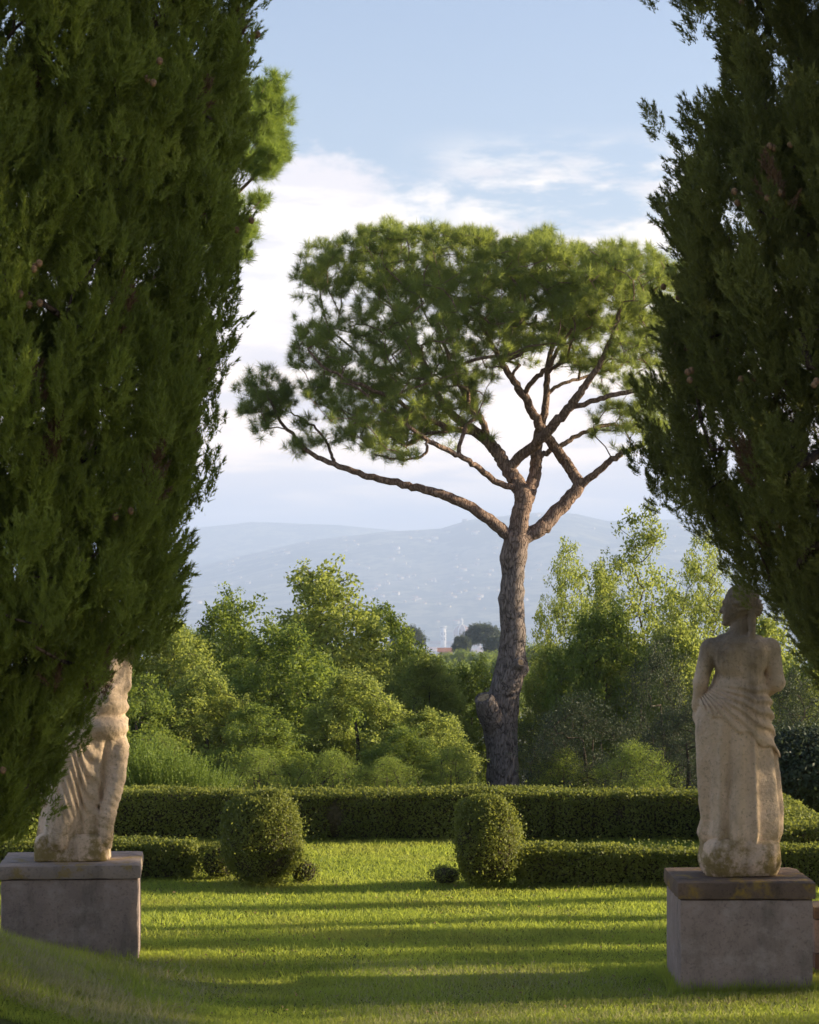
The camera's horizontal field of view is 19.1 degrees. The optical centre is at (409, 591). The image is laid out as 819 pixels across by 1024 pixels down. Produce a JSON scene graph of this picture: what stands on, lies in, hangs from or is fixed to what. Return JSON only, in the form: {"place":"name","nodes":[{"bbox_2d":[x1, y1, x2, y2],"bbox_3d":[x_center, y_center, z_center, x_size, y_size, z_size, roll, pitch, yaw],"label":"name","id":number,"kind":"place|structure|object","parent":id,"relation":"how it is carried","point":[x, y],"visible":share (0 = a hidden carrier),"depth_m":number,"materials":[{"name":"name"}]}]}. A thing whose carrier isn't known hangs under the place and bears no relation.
{"place":"outdoors","nodes":[
{"label":"outdoors","id":0,"kind":"place"},
{"bbox_2d":[6,512,807,778],"bbox_3d":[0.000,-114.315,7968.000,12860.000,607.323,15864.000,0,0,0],"label":"valley terrain","id":1,"kind":"structure","parent":0,"point":[247,543],"depth_m":10154.41,"materials":[{"name":"blue"}]},
{"bbox_2d":[8,61,301,560],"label":"stone pine","id":2,"kind":"object","parent":1,"relation":"on","point":[273,144],"visible":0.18,"depth_m":42.57,"materials":[{"name":"green plant"}]},
{"bbox_2d":[125,669,199,766],"bbox_3d":[-4.291,2.310,38.959,2.044,2.228,2.248,0,0,32],"label":"broadleaf tree","id":3,"kind":"object","parent":1,"relation":"on","point":[152,721],"visible":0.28,"depth_m":38.87,"materials":[{"name":"green plant"}]},
{"bbox_2d":[148,626,194,685],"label":"tree","id":4,"kind":"object","parent":1,"relation":"on","point":[181,656],"depth_m":419.62,"materials":[{"name":"green plant"}]},
{"bbox_2d":[128,615,230,760],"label":"broadleaf tree","id":5,"kind":"object","parent":1,"relation":"on","point":[165,662],"visible":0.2,"depth_m":42.58,"materials":[{"name":"green plant"}]},
{"bbox_2d":[194,600,201,603],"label":"hillside house","id":6,"kind":"structure","parent":1,"relation":"on","point":[197,601],"depth_m":9518.79,"materials":[{"name":"ceramic"}]},
{"bbox_2d":[157,665,266,786],"bbox_3d":[-3.483,2.364,39.980,2.461,2.327,2.203,0,0,-24],"label":"broadleaf tree","id":7,"kind":"object","parent":1,"relation":"on","point":[202,706],"visible":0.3,"depth_m":39.83,"materials":[{"name":"green plant"}]},
{"bbox_2d":[208,636,237,658],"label":"tree","id":8,"kind":"object","parent":1,"relation":"on","point":[220,644],"visible":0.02,"depth_m":417.90,"materials":[{"name":"green plant"}]},
{"bbox_2d":[172,581,299,753],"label":"broadleaf tree","id":9,"kind":"object","parent":1,"relation":"on","point":[227,619],"visible":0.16,"depth_m":44.63,"materials":[{"name":"green plant"}]},
{"bbox_2d":[196,701,325,788],"bbox_3d":[-2.313,2.509,37.929,2.191,1.613,1.992,0,0,-32],"label":"broadleaf tree","id":10,"kind":"object","parent":1,"relation":"on","point":[278,740],"visible":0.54,"depth_m":37.79,"materials":[{"name":"green plant"}]},
{"bbox_2d":[207,610,368,788],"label":"broadleaf tree","id":11,"kind":"object","parent":1,"relation":"on","point":[295,661],"visible":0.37,"depth_m":41.62,"materials":[{"name":"green plant"}]},
{"bbox_2d":[259,552,411,777],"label":"broadleaf tree","id":12,"kind":"object","parent":1,"relation":"on","point":[317,590],"visible":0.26,"depth_m":47.43,"materials":[{"name":"green plant"}]},
{"bbox_2d":[290,665,422,788],"bbox_3d":[-0.982,2.358,40.049,2.461,2.315,2.203,0,0,10],"label":"broadleaf tree","id":13,"kind":"object","parent":1,"relation":"on","point":[384,708],"visible":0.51,"depth_m":39.81,"materials":[{"name":"green plant"}]},
{"bbox_2d":[348,597,441,759],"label":"broadleaf tree","id":14,"kind":"object","parent":1,"relation":"on","point":[402,642],"visible":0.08,"depth_m":49.91,"materials":[{"name":"green plant"}]},
{"bbox_2d":[392,591,399,594],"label":"hillside house","id":15,"kind":"structure","parent":1,"relation":"on","point":[395,592],"depth_m":9302.06,"materials":[{"name":"ceramic"}]},
{"bbox_2d":[352,721,451,787],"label":"broadleaf tree","id":16,"kind":"object","parent":1,"relation":"on","point":[398,742],"visible":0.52,"depth_m":37.73,"materials":[{"name":"green plant"}]},
{"bbox_2d":[394,625,429,646],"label":"pine","id":17,"kind":"object","parent":1,"relation":"on","point":[419,635],"visible":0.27,"depth_m":598.33,"materials":[{"name":"green plant"}]},
{"bbox_2d":[365,647,483,784],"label":"broadleaf tree","id":18,"kind":"object","parent":1,"relation":"on","point":[424,672],"visible":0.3,"depth_m":45.75,"materials":[{"name":"green plant"}]},
{"bbox_2d":[425,647,437,652],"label":"town house","id":19,"kind":"structure","parent":1,"relation":"on","point":[433,648],"depth_m":6542.61,"materials":[{"name":"ceramic"}]},
{"bbox_2d":[396,706,489,784],"bbox_3d":[0.262,2.679,40.055,1.875,1.626,1.838,0,0,-16],"label":"broadleaf tree","id":20,"kind":"object","parent":1,"relation":"on","point":[443,736],"visible":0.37,"depth_m":39.80,"materials":[{"name":"green plant"}]},
{"bbox_2d":[440,626,446,647],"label":"bell tower","id":21,"kind":"structure","parent":1,"relation":"on","point":[442,636],"depth_m":6892.00,"materials":[{"name":"white stone"}]},
{"bbox_2d":[437,648,452,659],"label":"villa","id":22,"kind":"object","parent":1,"relation":"on","point":[443,650],"visible":0.27,"depth_m":878.01,"materials":[{"name":"ceramic"}]},
{"bbox_2d":[440,651,454,663],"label":"tree","id":23,"kind":"object","parent":1,"relation":"on","point":[447,655],"visible":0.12,"depth_m":459.02,"materials":[{"name":"green plant"}]},
{"bbox_2d":[429,618,468,647],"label":"cathedral","id":24,"kind":"structure","parent":1,"relation":"on","point":[459,628],"depth_m":6981.35,"materials":[{"name":"white stone"}]},
{"bbox_2d":[420,740,480,788],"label":"shrub","id":25,"kind":"object","parent":1,"relation":"on","point":[451,757],"visible":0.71,"depth_m":36.96,"materials":[{"name":"green plant"}]},
{"bbox_2d":[434,657,475,715],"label":"tree","id":26,"kind":"object","parent":1,"relation":"on","point":[448,664],"visible":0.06,"depth_m":239.85,"materials":[{"name":"green plant"}]},
{"bbox_2d":[452,620,459,623],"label":"hillside house","id":27,"kind":"structure","parent":1,"relation":"on","point":[455,621],"depth_m":8369.69,"materials":[{"name":"ceramic"}]},
{"bbox_2d":[450,634,471,652],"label":"pine","id":28,"kind":"object","parent":1,"relation":"on","point":[461,642],"visible":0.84,"depth_m":558.75,"materials":[{"name":"green plant"}]},
{"bbox_2d":[447,648,475,665],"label":"tree","id":29,"kind":"object","parent":1,"relation":"on","point":[461,655],"visible":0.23,"depth_m":448.28,"materials":[{"name":"green plant"}]},
{"bbox_2d":[230,212,702,788],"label":"stone pine","id":30,"kind":"object","parent":1,"relation":"on","point":[582,280],"visible":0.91,"depth_m":44.19,"materials":[{"name":"green plant"}]},
{"bbox_2d":[462,650,494,671],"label":"tree","id":31,"kind":"object","parent":1,"relation":"on","point":[470,659],"visible":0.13,"depth_m":399.38,"materials":[{"name":"green plant"}]},
{"bbox_2d":[459,621,500,650],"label":"pine","id":32,"kind":"object","parent":1,"relation":"on","point":[477,634],"visible":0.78,"depth_m":637.15,"materials":[{"name":"green plant"}]},
{"bbox_2d":[444,650,520,792],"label":"broadleaf tree","id":33,"kind":"object","parent":1,"relation":"on","point":[478,670],"visible":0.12,"depth_m":49.79,"materials":[{"name":"green plant"}]},
{"bbox_2d":[469,656,495,705],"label":"tree","id":34,"kind":"object","parent":1,"relation":"on","point":[489,662],"visible":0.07,"depth_m":248.97,"materials":[{"name":"green plant"}]},
{"bbox_2d":[481,650,497,660],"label":"tree","id":35,"kind":"object","parent":1,"relation":"on","point":[492,653],"visible":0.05,"depth_m":429.56,"materials":[{"name":"green plant"}]},
{"bbox_2d":[480,635,499,653],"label":"pine","id":36,"kind":"object","parent":1,"relation":"on","point":[491,644],"visible":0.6,"depth_m":518.33,"materials":[{"name":"green plant"}]},
{"bbox_2d":[493,652,533,715],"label":"tree","id":37,"kind":"object","parent":1,"relation":"on","point":[520,697],"visible":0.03,"depth_m":249.05,"materials":[{"name":"green plant"}]},
{"bbox_2d":[518,641,565,784],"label":"broadleaf tree","id":38,"kind":"object","parent":1,"relation":"on","point":[530,694],"visible":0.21,"depth_m":47.74,"materials":[{"name":"green plant"}]},
{"bbox_2d":[525,641,561,667],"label":"tree","id":39,"kind":"object","parent":1,"relation":"on","point":[531,645],"visible":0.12,"depth_m":418.74,"materials":[{"name":"green plant"}]},
{"bbox_2d":[512,711,589,786],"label":"evergreen tree","id":40,"kind":"object","parent":1,"relation":"on","point":[556,742],"visible":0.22,"depth_m":37.90,"materials":[{"name":"green plant"}]},
{"bbox_2d":[519,535,596,720],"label":"broadleaf tree","id":41,"kind":"object","parent":1,"relation":"on","point":[557,612],"visible":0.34,"depth_m":49.84,"materials":[{"name":"green plant"}]},
{"bbox_2d":[528,745,599,788],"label":"shrub","id":42,"kind":"object","parent":1,"relation":"on","point":[562,769],"visible":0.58,"depth_m":36.83,"materials":[{"name":"green plant"}]},
{"bbox_2d":[505,687,648,793],"bbox_3d":[2.709,2.339,37.070,2.136,1.796,2.095,0,0,38],"label":"evergreen tree","id":43,"kind":"object","parent":1,"relation":"on","point":[570,710],"visible":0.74,"depth_m":36.82,"materials":[{"name":"green plant"}]},
{"bbox_2d":[539,556,645,744],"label":"broadleaf tree","id":44,"kind":"object","parent":1,"relation":"on","point":[603,587],"visible":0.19,"depth_m":46.83,"materials":[{"name":"green plant"}]},
{"bbox_2d":[533,591,671,786],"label":"broadleaf tree","id":45,"kind":"object","parent":1,"relation":"on","point":[610,648],"visible":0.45,"depth_m":45.68,"materials":[{"name":"green plant"}]},
{"bbox_2d":[560,499,711,726],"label":"broadleaf tree","id":46,"kind":"object","parent":1,"relation":"on","point":[649,537],"visible":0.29,"depth_m":47.89,"materials":[{"name":"green plant"}]},
{"bbox_2d":[605,631,696,788],"bbox_3d":[3.950,1.966,38.069,1.700,2.827,1.667,0,0,15],"label":"evergreen tree","id":47,"kind":"object","parent":1,"relation":"on","point":[655,667],"visible":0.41,"depth_m":37.83,"materials":[{"name":"green plant"}]},
{"bbox_2d":[621,696,697,789],"bbox_3d":[4.151,2.340,35.946,2.007,1.642,1.946,0,0,-30],"label":"evergreen tree","id":48,"kind":"object","parent":1,"relation":"on","point":[666,742],"visible":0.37,"depth_m":35.86,"materials":[{"name":"green plant"}]},
{"bbox_2d":[619,614,716,788],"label":"broadleaf tree","id":49,"kind":"object","parent":1,"relation":"on","point":[684,638],"visible":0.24,"depth_m":43.75,"materials":[{"name":"green plant"}]},
{"bbox_2d":[647,529,732,736],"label":"broadleaf tree","id":50,"kind":"object","parent":1,"relation":"on","point":[693,570],"visible":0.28,"depth_m":45.80,"materials":[{"name":"green plant"}]},
{"bbox_2d":[756,611,817,724],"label":"broadleaf tree","id":51,"kind":"object","parent":1,"relation":"on","point":[766,628],"visible":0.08,"depth_m":45.82,"materials":[{"name":"green plant"}]},
{"bbox_2d":[770,663,818,727],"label":"evergreen tree","id":52,"kind":"object","parent":1,"relation":"on","point":[785,699],"visible":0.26,"depth_m":35.94,"materials":[{"name":"green plant"}]},
{"bbox_2d":[772,656,818,728],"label":"broadleaf tree","id":53,"kind":"object","parent":1,"relation":"on","point":[809,667],"visible":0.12,"depth_m":43.79,"materials":[{"name":"green plant"}]},
{"bbox_2d":[0,835,818,1023],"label":"lawn","id":54,"kind":"structure","parent":0,"point":[3,1021],"depth_m":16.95,"materials":[{"name":"plant"}]},
{"bbox_2d":[2,788,41,840],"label":"garden bush","id":55,"kind":"object","parent":54,"relation":"on","point":[33,826],"visible":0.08,"depth_m":23.66,"materials":[{"name":"green plant"}]},
{"bbox_2d":[0,851,142,958],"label":"stone pedestal","id":56,"kind":"object","parent":54,"relation":"on","point":[94,905],"visible":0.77,"depth_m":16.01,"materials":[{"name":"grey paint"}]},
{"bbox_2d":[34,607,133,861],"bbox_3d":[-2.181,0.877,16.364,0.670,1.856,0.470,0,0,-3],"label":"draped statue","id":57,"kind":"object","parent":56,"relation":"on","point":[90,789],"visible":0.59,"depth_m":16.21,"materials":[{"name":"stone"}]},
{"bbox_2d":[0,831,201,879],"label":"box hedge","id":58,"kind":"object","parent":54,"relation":"on","point":[163,857],"visible":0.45,"depth_m":20.80,"materials":[{"name":"green plant"}]},
{"bbox_2d":[0,928,214,1023],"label":"mound grass","id":59,"kind":"structure","parent":54,"relation":"on","point":[74,979],"depth_m":13.69,"materials":[{"name":"green plant"}]},
{"bbox_2d":[0,0,271,850],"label":"cypress tree","id":60,"kind":"object","parent":54,"relation":"on","point":[78,214],"visible":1,"depth_m":11.85,"materials":[{"name":"green plant"}]},
{"bbox_2d":[129,729,203,783],"bbox_3d":[-3.706,2.617,35.968,1.332,1.310,1.610,0,0,-31],"label":"shrub","id":61,"kind":"object","parent":54,"relation":"on","point":[166,741],"visible":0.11,"depth_m":35.95,"materials":[{"name":"green plant"}]},
{"bbox_2d":[123,733,244,788],"bbox_3d":[-2.629,1.969,25.974,1.763,0.890,1.108,0,0,0],"label":"rosemary bush","id":62,"kind":"object","parent":54,"relation":"on","point":[142,775],"visible":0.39,"depth_m":25.84,"materials":[{"name":"green plant"}]},
{"bbox_2d":[194,840,234,879],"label":"box seedling","id":63,"kind":"object","parent":54,"relation":"on","point":[208,864],"visible":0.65,"depth_m":20.80,"materials":[{"name":"green plant"}]},
{"bbox_2d":[218,743,295,788],"bbox_3d":[-2.169,2.651,35.011,1.356,0.970,1.290,0,0,-17],"label":"shrub","id":64,"kind":"object","parent":54,"relation":"on","point":[251,761],"visible":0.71,"depth_m":34.90,"materials":[{"name":"green plant"}]},
{"bbox_2d":[210,771,318,887],"bbox_3d":[-1.222,2.032,20.473,0.919,1.052,0.957,0,0,0],"label":"ball bush","id":65,"kind":"object","parent":54,"relation":"on","point":[262,839],"visible":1,"depth_m":20.24,"materials":[{"name":"green plant"}]},
{"bbox_2d":[292,854,321,882],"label":"box seedling","id":66,"kind":"object","parent":54,"relation":"on","point":[308,872],"visible":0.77,"depth_m":20.62,"materials":[{"name":"green plant"}]},
{"bbox_2d":[287,743,382,789],"bbox_3d":[-1.107,2.644,35.001,1.356,0.953,1.290,0,0,28],"label":"shrub","id":67,"kind":"object","parent":54,"relation":"on","point":[334,762],"visible":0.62,"depth_m":34.86,"materials":[{"name":"green plant"}]},
{"bbox_2d":[344,754,431,788],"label":"shrub","id":68,"kind":"object","parent":54,"relation":"on","point":[380,766],"visible":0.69,"depth_m":34.96,"materials":[{"name":"green plant"}]},
{"bbox_2d":[113,775,699,841],"bbox_3d":[-0.825,2.189,24.429,7.658,0.690,0.837,0,0,0],"label":"box hedge","id":69,"kind":"object","parent":54,"relation":"on","point":[421,812],"visible":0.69,"depth_m":24.15,"materials":[{"name":"green plant"}]},
{"bbox_2d":[0,882,813,1023],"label":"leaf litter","id":70,"kind":"object","parent":54,"relation":"on","point":[398,954],"visible":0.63,"depth_m":16.22,"materials":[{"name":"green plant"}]},
{"bbox_2d":[0,927,818,1009],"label":"long grass","id":71,"kind":"structure","parent":54,"relation":"on","point":[665,976],"depth_m":14.92,"materials":[{"name":"green plant"}]},
{"bbox_2d":[426,853,460,885],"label":"box seedling","id":72,"kind":"object","parent":54,"relation":"on","point":[445,874],"visible":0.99,"depth_m":20.54,"materials":[{"name":"green plant"}]},
{"bbox_2d":[434,783,535,890],"bbox_3d":[0.647,2.100,20.401,0.773,0.977,0.789,0,0,-20],"label":"ball bush","id":73,"kind":"object","parent":54,"relation":"on","point":[486,825],"visible":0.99,"depth_m":20.23,"materials":[{"name":"green plant"}]},
{"bbox_2d":[590,737,687,789],"bbox_3d":[3.282,2.587,34.974,1.423,1.094,1.178,0,0,27],"label":"shrub","id":74,"kind":"object","parent":54,"relation":"on","point":[634,754],"visible":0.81,"depth_m":34.88,"materials":[{"name":"green plant"}]},
{"bbox_2d":[511,832,818,888],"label":"box hedge","id":75,"kind":"object","parent":54,"relation":"on","point":[552,862],"visible":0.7,"depth_m":20.39,"materials":[{"name":"green plant"}]},
{"bbox_2d":[620,0,818,694],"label":"cypress tree","id":76,"kind":"object","parent":54,"relation":"on","point":[757,142],"visible":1,"depth_m":12.71,"materials":[{"name":"green plant"}]},
{"bbox_2d":[664,867,815,991],"bbox_3d":[2.080,2.195,15.420,0.864,0.814,0.863,0,0,0],"label":"stone pedestal","id":77,"kind":"object","parent":54,"relation":"on","point":[745,929],"visible":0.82,"depth_m":15.01,"materials":[{"name":"grey stone"}]},
{"bbox_2d":[692,584,785,876],"bbox_3d":[2.086,0.872,15.434,0.585,1.851,0.450,0,0,0],"label":"female statue","id":78,"kind":"object","parent":77,"relation":"on","point":[741,821],"visible":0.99,"depth_m":15.29,"materials":[{"name":"stone"}]},
{"bbox_2d":[774,710,818,812],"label":"garden bush","id":79,"kind":"object","parent":54,"relation":"on","point":[798,747],"visible":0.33,"depth_m":25.78,"materials":[{"name":"green plant"}]},
{"bbox_2d":[780,793,818,844],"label":"box hedge","id":80,"kind":"object","parent":54,"relation":"on","point":[801,821],"visible":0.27,"depth_m":21.38,"materials":[{"name":"green plant"}]},
{"bbox_2d":[812,901,818,970],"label":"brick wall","id":81,"kind":"structure","parent":54,"relation":"on","point":[815,931],"depth_m":15.86,"materials":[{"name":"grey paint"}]},
{"bbox_2d":[1,0,818,530],"label":"sky","id":82,"kind":"structure","parent":0,"point":[509,115],"materials":[{"name":"blue"}]}
]}

